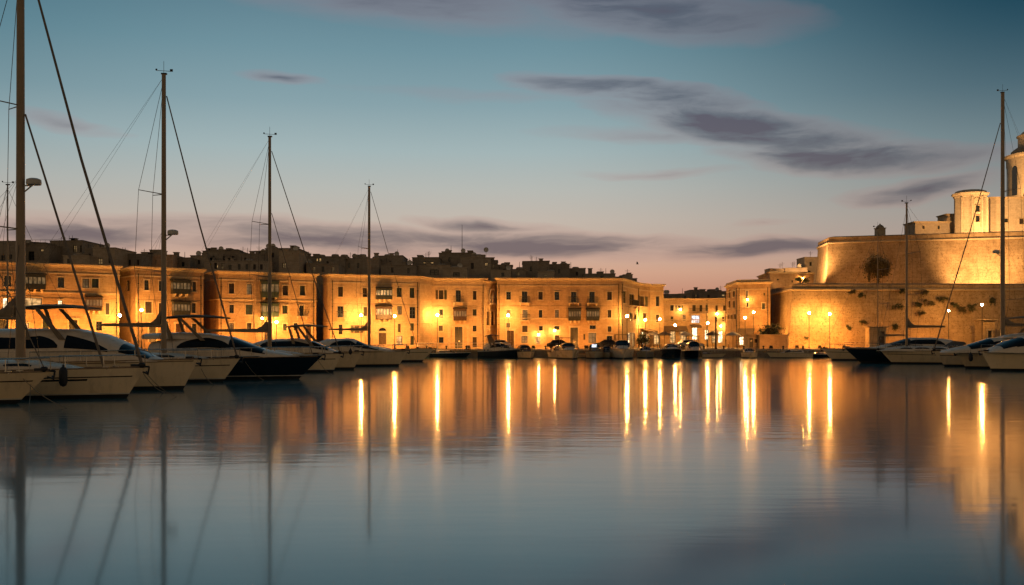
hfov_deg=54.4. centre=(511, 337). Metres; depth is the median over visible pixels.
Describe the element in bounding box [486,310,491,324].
door
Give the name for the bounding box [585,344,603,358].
motor boat
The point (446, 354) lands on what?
motor boat
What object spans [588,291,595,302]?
window
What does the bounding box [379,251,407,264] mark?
town house
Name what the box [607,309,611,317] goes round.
window
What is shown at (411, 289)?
window
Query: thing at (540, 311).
window
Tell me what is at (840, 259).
bastion
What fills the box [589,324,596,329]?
window
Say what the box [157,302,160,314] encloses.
window
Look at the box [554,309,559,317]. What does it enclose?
window
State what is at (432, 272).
window
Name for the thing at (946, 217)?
fort house
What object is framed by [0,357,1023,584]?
water
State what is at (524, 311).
window
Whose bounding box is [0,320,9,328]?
door
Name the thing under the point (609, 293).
window
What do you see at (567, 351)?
motor boat
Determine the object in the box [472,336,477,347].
window
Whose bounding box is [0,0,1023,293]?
sky
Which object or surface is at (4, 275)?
window
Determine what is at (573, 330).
door
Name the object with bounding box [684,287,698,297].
town house
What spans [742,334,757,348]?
kiosk
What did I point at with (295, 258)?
town house
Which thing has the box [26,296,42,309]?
window
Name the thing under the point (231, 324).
window
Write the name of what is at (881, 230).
bell cot
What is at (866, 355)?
motor yacht
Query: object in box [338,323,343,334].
window
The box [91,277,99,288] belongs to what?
window
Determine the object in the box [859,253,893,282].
caper bush
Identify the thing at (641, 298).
window
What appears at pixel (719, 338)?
window
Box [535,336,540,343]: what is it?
window
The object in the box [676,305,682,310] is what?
window
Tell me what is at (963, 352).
motor yacht
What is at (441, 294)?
window
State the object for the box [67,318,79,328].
door
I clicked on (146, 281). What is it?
window
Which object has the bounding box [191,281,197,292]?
window
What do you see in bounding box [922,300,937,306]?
caper bush
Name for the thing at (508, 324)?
window
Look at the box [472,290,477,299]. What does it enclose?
window
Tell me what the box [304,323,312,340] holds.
door
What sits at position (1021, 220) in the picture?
window
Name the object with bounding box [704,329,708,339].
window
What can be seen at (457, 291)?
window
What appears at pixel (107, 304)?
window
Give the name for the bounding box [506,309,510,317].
window
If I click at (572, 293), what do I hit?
window
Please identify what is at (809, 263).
tower house
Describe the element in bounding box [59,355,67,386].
fender
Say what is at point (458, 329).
door
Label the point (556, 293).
window
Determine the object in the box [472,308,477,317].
window
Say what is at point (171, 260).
town house
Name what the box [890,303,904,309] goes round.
caper bush
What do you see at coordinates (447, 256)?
town house
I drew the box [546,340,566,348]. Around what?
parked car
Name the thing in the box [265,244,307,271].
town house
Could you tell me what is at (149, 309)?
window
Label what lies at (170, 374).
motor yacht
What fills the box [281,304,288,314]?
window
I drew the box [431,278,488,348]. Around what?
palazzo
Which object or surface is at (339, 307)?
window
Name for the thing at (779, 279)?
gate block
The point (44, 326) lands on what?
window
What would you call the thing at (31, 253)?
window
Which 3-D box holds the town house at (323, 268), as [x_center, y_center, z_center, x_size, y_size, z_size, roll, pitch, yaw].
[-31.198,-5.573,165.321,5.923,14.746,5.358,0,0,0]
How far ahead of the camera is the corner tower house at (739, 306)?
172.49 m
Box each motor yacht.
[0,304,201,389]
[141,315,325,379]
[253,324,363,369]
[319,338,409,365]
[842,338,951,362]
[939,316,1023,367]
[978,335,1023,370]
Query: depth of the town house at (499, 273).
172.44 m
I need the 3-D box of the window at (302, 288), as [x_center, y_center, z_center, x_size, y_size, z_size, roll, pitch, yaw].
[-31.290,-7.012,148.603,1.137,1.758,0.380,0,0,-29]
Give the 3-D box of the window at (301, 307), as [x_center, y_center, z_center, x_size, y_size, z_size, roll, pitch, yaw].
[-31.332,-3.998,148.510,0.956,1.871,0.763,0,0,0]
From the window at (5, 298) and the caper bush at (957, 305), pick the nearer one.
the window at (5, 298)
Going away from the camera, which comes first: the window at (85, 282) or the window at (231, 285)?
the window at (85, 282)
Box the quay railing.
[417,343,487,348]
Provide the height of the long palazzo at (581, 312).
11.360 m
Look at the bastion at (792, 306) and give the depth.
164.74 m
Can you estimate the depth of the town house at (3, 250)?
147.63 m
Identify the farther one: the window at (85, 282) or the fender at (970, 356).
the window at (85, 282)
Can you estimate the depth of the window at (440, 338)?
159.28 m
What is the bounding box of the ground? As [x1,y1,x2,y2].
[631,347,841,348]
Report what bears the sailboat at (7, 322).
on the water
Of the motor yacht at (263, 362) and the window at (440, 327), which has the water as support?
the motor yacht at (263, 362)
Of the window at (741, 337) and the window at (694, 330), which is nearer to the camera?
the window at (741, 337)
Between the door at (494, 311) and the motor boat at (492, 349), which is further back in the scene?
the door at (494, 311)
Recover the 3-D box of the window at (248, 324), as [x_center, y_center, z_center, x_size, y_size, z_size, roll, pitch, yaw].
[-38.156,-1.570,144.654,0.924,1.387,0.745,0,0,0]
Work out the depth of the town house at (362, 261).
172.40 m
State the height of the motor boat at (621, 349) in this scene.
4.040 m
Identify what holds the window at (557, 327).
in the long palazzo at (581, 312)
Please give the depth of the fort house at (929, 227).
220.00 m
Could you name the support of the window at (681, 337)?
in the waterfront building
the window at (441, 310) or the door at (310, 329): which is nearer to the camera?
the door at (310, 329)
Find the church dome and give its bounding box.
[1005,132,1023,196]
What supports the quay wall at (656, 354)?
on the ground
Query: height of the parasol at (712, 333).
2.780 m
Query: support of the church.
on the bastion at (840, 259)
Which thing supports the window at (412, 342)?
in the palazzo at (339, 294)
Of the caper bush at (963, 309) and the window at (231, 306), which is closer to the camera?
the window at (231, 306)
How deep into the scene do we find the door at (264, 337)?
146.07 m
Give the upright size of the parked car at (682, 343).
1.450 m
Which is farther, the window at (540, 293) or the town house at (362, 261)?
the town house at (362, 261)
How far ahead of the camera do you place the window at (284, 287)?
147.43 m
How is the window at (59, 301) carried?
in the palazzo at (98, 286)
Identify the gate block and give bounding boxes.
[756,271,815,289]
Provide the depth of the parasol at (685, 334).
163.67 m
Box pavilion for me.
[951,189,989,232]
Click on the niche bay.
(491, 314)
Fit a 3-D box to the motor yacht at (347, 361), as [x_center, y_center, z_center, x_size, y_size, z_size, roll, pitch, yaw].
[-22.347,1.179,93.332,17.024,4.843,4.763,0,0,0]
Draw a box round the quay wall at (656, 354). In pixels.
[426,351,824,357]
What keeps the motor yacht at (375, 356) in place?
on the water
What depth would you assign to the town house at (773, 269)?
203.63 m
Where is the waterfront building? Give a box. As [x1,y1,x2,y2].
[664,298,724,346]
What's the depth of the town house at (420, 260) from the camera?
179.88 m
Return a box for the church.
[989,197,1023,231]
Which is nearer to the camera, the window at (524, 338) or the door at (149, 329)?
the door at (149, 329)
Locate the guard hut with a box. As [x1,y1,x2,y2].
[973,320,996,341]
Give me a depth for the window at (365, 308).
151.82 m
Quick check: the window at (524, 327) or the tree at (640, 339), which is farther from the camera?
the window at (524, 327)
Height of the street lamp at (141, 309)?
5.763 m
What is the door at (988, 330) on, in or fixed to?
in the guard hut
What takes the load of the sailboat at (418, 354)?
on the water
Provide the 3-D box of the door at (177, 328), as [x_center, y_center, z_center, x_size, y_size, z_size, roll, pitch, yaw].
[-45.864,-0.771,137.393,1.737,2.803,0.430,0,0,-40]
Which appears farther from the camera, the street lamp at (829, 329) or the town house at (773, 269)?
the town house at (773, 269)
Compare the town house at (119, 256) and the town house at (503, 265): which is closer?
the town house at (119, 256)
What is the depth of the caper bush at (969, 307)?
164.17 m
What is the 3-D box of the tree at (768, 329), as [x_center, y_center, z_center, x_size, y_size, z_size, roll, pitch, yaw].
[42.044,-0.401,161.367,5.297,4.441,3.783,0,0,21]
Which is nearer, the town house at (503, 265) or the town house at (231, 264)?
the town house at (231, 264)
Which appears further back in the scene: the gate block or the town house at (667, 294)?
the town house at (667, 294)
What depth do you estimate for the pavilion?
214.48 m
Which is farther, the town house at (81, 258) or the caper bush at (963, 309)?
the caper bush at (963, 309)
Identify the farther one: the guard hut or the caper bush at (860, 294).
the caper bush at (860, 294)
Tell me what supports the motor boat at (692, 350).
on the water
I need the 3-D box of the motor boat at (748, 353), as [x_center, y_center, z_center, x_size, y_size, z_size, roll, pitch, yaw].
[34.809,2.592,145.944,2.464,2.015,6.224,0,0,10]
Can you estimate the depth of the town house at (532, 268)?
183.58 m
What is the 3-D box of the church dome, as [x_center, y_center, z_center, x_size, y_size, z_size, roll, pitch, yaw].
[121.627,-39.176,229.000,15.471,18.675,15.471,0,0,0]
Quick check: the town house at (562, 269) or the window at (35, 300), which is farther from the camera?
the town house at (562, 269)
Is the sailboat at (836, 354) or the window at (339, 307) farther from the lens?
the window at (339, 307)
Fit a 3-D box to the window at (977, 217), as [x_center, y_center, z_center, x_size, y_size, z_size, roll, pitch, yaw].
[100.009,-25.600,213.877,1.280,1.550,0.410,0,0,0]
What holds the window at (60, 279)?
in the palazzo at (98, 286)
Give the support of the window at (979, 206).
in the pavilion
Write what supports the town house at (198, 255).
on the ground
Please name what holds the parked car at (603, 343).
on the ground
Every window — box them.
[1,296,6,308]
[3,274,12,286]
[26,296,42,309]
[29,251,33,260]
[41,319,49,328]
[41,379,86,381]
[56,276,65,288]
[57,299,63,308]
[81,277,90,288]
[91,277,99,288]
[95,320,103,331]
[104,302,110,315]
[143,279,150,290]
[144,300,153,313]
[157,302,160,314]
[158,280,160,291]
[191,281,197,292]
[191,302,196,313]
[191,323,197,332]
[228,282,235,294]
[228,304,234,313]
[228,322,234,328]
[245,304,253,314]
[246,283,253,294]
[246,322,252,328]
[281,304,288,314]
[282,284,288,295]
[282,323,287,330]
[298,304,304,315]
[299,284,305,295]
[337,286,343,297]
[337,305,344,317]
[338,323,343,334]
[351,324,362,333]
[362,287,367,297]
[362,306,367,316]
[395,335,403,345]
[396,287,402,297]
[396,305,402,314]
[397,323,401,332]
[409,287,415,298]
[409,306,416,318]
[409,335,414,345]
[410,323,414,330]
[430,270,438,274]
[436,289,446,299]
[438,308,443,317]
[438,325,443,331]
[438,336,443,343]
[453,272,459,276]
[455,289,461,301]
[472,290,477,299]
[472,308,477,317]
[472,325,477,331]
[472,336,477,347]
[505,291,511,299]
[505,322,510,327]
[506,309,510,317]
[521,290,527,301]
[521,325,528,332]
[521,335,528,343]
[522,309,527,319]
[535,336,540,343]
[538,291,543,299]
[538,309,542,317]
[538,325,543,330]
[553,325,560,330]
[554,291,559,300]
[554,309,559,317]
[554,334,559,339]
[570,291,576,302]
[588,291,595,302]
[588,332,596,343]
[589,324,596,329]
[606,291,612,300]
[606,335,612,339]
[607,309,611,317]
[607,325,611,331]
[623,290,626,303]
[629,292,634,304]
[632,332,635,346]
[639,295,647,306]
[654,335,660,344]
[655,295,659,306]
[655,314,659,322]
[670,332,675,342]
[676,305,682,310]
[680,331,686,340]
[691,315,700,323]
[692,327,696,339]
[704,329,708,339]
[717,330,722,342]
[738,336,743,345]
[761,302,765,309]
[975,205,980,211]
[975,215,980,221]
[1012,166,1016,195]
[1019,218,1023,223]
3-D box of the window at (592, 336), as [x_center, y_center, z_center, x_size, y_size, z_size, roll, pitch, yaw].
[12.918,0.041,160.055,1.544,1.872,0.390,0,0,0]
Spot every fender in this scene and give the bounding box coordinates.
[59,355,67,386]
[968,347,972,360]
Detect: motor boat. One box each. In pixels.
[429,349,470,357]
[478,334,519,357]
[517,345,534,358]
[547,349,584,357]
[548,346,559,357]
[555,338,578,358]
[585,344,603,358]
[601,346,610,357]
[609,334,633,358]
[636,347,653,357]
[660,344,680,358]
[681,336,703,358]
[702,350,725,357]
[741,348,757,357]
[766,349,812,357]
[802,350,829,357]
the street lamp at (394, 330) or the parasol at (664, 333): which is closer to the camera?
the street lamp at (394, 330)
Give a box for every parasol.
[647,331,658,348]
[657,331,670,344]
[678,332,693,347]
[704,331,719,347]
[726,331,739,348]
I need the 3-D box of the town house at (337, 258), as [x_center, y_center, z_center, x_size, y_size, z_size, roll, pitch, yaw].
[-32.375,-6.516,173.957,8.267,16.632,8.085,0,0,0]
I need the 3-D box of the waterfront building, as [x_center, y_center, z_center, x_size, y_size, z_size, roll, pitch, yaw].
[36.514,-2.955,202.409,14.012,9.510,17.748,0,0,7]
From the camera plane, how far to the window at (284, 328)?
147.40 m
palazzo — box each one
[0,261,122,337]
[120,266,206,350]
[203,270,319,342]
[320,274,433,348]
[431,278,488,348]
[495,278,665,348]
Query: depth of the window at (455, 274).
166.09 m
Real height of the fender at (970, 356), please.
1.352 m
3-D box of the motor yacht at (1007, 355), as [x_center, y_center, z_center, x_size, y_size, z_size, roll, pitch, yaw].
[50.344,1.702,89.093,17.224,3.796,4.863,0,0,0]
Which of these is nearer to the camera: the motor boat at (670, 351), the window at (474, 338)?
the motor boat at (670, 351)
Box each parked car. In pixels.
[484,340,510,346]
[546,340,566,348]
[594,340,614,346]
[676,340,703,348]
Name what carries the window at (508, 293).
in the long palazzo at (581, 312)
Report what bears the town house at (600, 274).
on the ground
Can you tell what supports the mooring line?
attached to the sailboat at (14, 387)
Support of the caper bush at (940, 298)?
attached to the bastion at (792, 306)
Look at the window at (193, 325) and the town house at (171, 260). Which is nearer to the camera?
the window at (193, 325)
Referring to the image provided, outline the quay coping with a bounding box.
[433,349,823,350]
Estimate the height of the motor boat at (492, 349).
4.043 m
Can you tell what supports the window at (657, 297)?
in the long palazzo at (581, 312)
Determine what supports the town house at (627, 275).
on the ground
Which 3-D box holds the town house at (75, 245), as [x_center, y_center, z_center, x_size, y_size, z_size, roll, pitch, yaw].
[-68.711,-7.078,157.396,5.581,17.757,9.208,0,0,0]
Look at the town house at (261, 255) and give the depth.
166.31 m
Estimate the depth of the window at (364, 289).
151.85 m
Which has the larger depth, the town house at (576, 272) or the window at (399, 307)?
the town house at (576, 272)
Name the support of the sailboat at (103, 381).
on the water
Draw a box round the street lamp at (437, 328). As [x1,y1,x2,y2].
[436,313,437,348]
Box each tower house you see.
[724,279,772,347]
[796,251,816,282]
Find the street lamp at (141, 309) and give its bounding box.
[140,307,142,347]
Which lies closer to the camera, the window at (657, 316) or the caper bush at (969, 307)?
the caper bush at (969, 307)
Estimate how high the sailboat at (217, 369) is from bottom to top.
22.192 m
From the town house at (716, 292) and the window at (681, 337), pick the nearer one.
the window at (681, 337)
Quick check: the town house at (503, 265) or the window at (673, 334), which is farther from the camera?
the window at (673, 334)
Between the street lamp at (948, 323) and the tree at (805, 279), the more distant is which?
the tree at (805, 279)
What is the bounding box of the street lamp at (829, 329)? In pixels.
[829,312,830,347]
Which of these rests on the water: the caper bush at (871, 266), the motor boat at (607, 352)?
the motor boat at (607, 352)
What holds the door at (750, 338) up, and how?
in the kiosk
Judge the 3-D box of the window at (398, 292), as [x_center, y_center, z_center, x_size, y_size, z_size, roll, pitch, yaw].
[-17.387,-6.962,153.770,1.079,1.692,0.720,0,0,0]
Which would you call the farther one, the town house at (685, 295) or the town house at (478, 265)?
the town house at (685, 295)
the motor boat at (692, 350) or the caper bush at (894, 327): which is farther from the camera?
the caper bush at (894, 327)
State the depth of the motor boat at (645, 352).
144.70 m
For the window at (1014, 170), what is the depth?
227.18 m
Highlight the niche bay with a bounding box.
[483,280,496,342]
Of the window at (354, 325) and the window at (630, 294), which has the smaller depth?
the window at (354, 325)
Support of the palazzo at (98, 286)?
on the ground
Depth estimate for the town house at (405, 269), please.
168.57 m
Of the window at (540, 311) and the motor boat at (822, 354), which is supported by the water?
the motor boat at (822, 354)
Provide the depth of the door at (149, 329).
135.01 m
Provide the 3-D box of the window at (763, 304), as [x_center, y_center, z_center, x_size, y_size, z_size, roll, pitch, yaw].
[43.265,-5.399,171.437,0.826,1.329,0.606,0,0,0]
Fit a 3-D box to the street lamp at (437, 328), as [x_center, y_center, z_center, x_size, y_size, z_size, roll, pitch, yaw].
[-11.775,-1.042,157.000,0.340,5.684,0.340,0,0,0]
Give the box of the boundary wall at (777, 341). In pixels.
[756,334,789,348]
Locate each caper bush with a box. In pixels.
[857,292,865,297]
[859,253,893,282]
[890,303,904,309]
[892,323,899,330]
[920,290,929,297]
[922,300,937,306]
[936,296,948,303]
[950,302,959,307]
[956,306,966,313]
[962,303,977,311]
[989,296,995,306]
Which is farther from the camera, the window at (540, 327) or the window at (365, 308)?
the window at (540, 327)
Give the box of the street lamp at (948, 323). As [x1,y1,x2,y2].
[948,309,948,338]
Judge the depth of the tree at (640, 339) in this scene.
157.78 m
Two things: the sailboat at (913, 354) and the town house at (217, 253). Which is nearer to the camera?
the sailboat at (913, 354)
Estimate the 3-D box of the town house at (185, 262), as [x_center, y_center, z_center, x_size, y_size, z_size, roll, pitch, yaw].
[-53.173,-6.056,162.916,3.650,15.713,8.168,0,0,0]
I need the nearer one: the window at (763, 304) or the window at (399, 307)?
the window at (399, 307)
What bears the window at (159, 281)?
in the palazzo at (189, 301)
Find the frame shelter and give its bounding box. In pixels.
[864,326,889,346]
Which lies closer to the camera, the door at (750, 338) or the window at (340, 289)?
the window at (340, 289)
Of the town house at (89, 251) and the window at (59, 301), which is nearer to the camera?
the window at (59, 301)
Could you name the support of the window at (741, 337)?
in the corner tower house at (739, 306)
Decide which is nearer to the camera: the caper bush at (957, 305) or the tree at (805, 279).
the caper bush at (957, 305)
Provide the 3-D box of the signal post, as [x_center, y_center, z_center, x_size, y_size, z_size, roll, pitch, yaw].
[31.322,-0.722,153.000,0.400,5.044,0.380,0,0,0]
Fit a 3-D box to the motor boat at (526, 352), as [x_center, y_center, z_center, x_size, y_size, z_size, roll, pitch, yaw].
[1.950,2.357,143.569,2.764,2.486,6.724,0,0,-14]
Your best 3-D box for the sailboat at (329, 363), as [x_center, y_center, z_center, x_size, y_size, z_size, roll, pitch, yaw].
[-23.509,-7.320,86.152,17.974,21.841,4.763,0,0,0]
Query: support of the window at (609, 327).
in the long palazzo at (581, 312)
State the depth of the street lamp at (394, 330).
149.45 m
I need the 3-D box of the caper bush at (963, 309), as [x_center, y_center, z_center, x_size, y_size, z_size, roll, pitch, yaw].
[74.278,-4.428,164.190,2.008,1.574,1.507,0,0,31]
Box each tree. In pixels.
[636,332,649,346]
[756,321,786,333]
[793,275,809,282]
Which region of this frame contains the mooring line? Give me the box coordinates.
[23,379,65,407]
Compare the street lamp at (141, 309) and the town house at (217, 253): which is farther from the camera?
the town house at (217, 253)
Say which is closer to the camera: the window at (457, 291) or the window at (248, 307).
the window at (248, 307)
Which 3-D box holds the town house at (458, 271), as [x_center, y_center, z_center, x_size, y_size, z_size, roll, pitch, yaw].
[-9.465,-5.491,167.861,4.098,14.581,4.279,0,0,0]
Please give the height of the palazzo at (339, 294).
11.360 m
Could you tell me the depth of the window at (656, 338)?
178.45 m
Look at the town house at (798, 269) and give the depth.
205.71 m
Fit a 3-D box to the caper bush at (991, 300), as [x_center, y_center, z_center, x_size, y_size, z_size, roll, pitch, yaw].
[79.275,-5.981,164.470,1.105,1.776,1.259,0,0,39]
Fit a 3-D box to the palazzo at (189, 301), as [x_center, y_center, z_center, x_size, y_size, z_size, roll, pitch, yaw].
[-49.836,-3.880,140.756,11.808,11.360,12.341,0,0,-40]
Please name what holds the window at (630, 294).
in the long palazzo at (581, 312)
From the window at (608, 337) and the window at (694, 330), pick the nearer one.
the window at (608, 337)
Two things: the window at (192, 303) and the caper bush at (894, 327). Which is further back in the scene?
the caper bush at (894, 327)
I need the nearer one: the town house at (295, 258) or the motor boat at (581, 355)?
the motor boat at (581, 355)
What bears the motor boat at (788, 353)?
on the water
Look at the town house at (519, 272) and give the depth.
177.62 m
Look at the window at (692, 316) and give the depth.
196.18 m
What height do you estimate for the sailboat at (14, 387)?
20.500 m
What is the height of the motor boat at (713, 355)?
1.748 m
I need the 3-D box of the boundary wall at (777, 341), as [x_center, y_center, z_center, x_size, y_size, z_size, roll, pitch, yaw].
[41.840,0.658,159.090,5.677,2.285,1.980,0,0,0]
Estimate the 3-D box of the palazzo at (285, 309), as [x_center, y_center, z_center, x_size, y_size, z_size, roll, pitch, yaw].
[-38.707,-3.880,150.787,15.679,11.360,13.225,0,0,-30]
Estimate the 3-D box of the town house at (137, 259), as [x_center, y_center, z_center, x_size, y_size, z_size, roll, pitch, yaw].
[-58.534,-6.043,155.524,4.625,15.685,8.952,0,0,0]
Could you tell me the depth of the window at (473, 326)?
159.74 m
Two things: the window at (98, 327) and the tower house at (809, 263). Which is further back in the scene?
the tower house at (809, 263)
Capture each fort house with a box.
[904,221,951,233]
[936,214,953,232]
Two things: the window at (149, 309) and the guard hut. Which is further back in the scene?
the guard hut
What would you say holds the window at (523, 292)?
in the long palazzo at (581, 312)
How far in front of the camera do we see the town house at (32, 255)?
149.90 m
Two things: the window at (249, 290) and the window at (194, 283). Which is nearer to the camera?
the window at (194, 283)
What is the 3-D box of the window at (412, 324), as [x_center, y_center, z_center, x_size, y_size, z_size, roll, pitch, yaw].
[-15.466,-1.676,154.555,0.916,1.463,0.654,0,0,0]
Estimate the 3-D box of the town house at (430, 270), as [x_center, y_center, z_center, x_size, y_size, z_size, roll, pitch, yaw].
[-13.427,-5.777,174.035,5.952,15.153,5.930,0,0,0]
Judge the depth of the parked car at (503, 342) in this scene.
154.69 m
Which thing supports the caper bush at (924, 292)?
attached to the bastion at (792, 306)
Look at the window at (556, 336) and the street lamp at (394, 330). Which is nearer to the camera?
the street lamp at (394, 330)
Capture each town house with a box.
[0,241,29,261]
[25,240,60,263]
[50,235,103,263]
[62,252,98,264]
[84,248,92,255]
[92,243,136,267]
[125,248,155,266]
[140,249,181,267]
[173,252,197,268]
[190,251,215,268]
[203,246,245,260]
[204,255,274,272]
[238,248,267,260]
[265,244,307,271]
[278,246,307,272]
[305,259,343,340]
[307,251,347,273]
[346,252,381,274]
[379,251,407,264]
[380,258,417,275]
[412,254,441,264]
[417,263,451,277]
[439,248,473,265]
[443,263,468,277]
[460,247,491,280]
[490,265,511,343]
[491,257,497,269]
[498,262,512,277]
[512,262,525,277]
[522,257,549,277]
[537,267,554,277]
[550,261,569,277]
[570,267,585,277]
[582,268,615,277]
[621,269,632,279]
[664,290,679,297]
[678,288,692,297]
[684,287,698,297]
[696,287,724,297]
[765,268,783,272]
[782,262,806,271]
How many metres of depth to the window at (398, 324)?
153.83 m
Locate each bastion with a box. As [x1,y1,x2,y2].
[770,283,1023,347]
[816,231,1023,283]
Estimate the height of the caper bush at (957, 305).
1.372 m
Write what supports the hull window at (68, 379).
in the sailboat at (103, 381)
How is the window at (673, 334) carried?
in the waterfront building
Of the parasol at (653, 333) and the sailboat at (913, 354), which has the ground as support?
the parasol at (653, 333)
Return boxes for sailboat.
[0,0,149,398]
[0,181,68,328]
[0,274,55,403]
[4,69,242,381]
[143,132,343,371]
[303,183,435,361]
[820,225,904,359]
[877,200,999,363]
[931,89,1023,366]
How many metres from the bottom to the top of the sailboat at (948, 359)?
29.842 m
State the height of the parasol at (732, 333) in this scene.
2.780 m
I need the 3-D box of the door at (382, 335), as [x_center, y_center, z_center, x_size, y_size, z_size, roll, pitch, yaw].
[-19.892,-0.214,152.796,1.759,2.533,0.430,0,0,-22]
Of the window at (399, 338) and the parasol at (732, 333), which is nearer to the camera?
the window at (399, 338)
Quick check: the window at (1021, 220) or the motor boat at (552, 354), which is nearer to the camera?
the motor boat at (552, 354)
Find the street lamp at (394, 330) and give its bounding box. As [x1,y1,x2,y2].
[394,314,395,348]
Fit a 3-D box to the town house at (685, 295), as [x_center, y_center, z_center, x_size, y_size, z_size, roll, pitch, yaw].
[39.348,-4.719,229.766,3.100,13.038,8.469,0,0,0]
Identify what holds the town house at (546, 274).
on the ground
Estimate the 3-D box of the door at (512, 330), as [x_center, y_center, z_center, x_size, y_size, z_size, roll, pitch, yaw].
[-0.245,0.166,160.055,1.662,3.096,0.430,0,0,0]
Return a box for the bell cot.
[874,224,885,234]
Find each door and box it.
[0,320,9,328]
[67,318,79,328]
[147,322,156,341]
[174,322,185,331]
[262,321,273,339]
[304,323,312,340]
[377,328,387,343]
[448,325,469,347]
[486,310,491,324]
[491,310,495,324]
[505,329,515,347]
[569,326,579,347]
[748,336,754,346]
[878,330,886,344]
[986,329,993,337]
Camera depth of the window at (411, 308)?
154.73 m
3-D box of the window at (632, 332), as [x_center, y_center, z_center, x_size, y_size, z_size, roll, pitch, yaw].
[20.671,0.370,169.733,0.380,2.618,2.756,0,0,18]
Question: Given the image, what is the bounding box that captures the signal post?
[715,316,716,348]
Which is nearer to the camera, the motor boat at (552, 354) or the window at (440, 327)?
the motor boat at (552, 354)
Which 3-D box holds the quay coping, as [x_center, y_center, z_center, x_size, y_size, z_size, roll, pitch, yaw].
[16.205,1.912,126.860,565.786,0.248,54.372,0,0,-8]

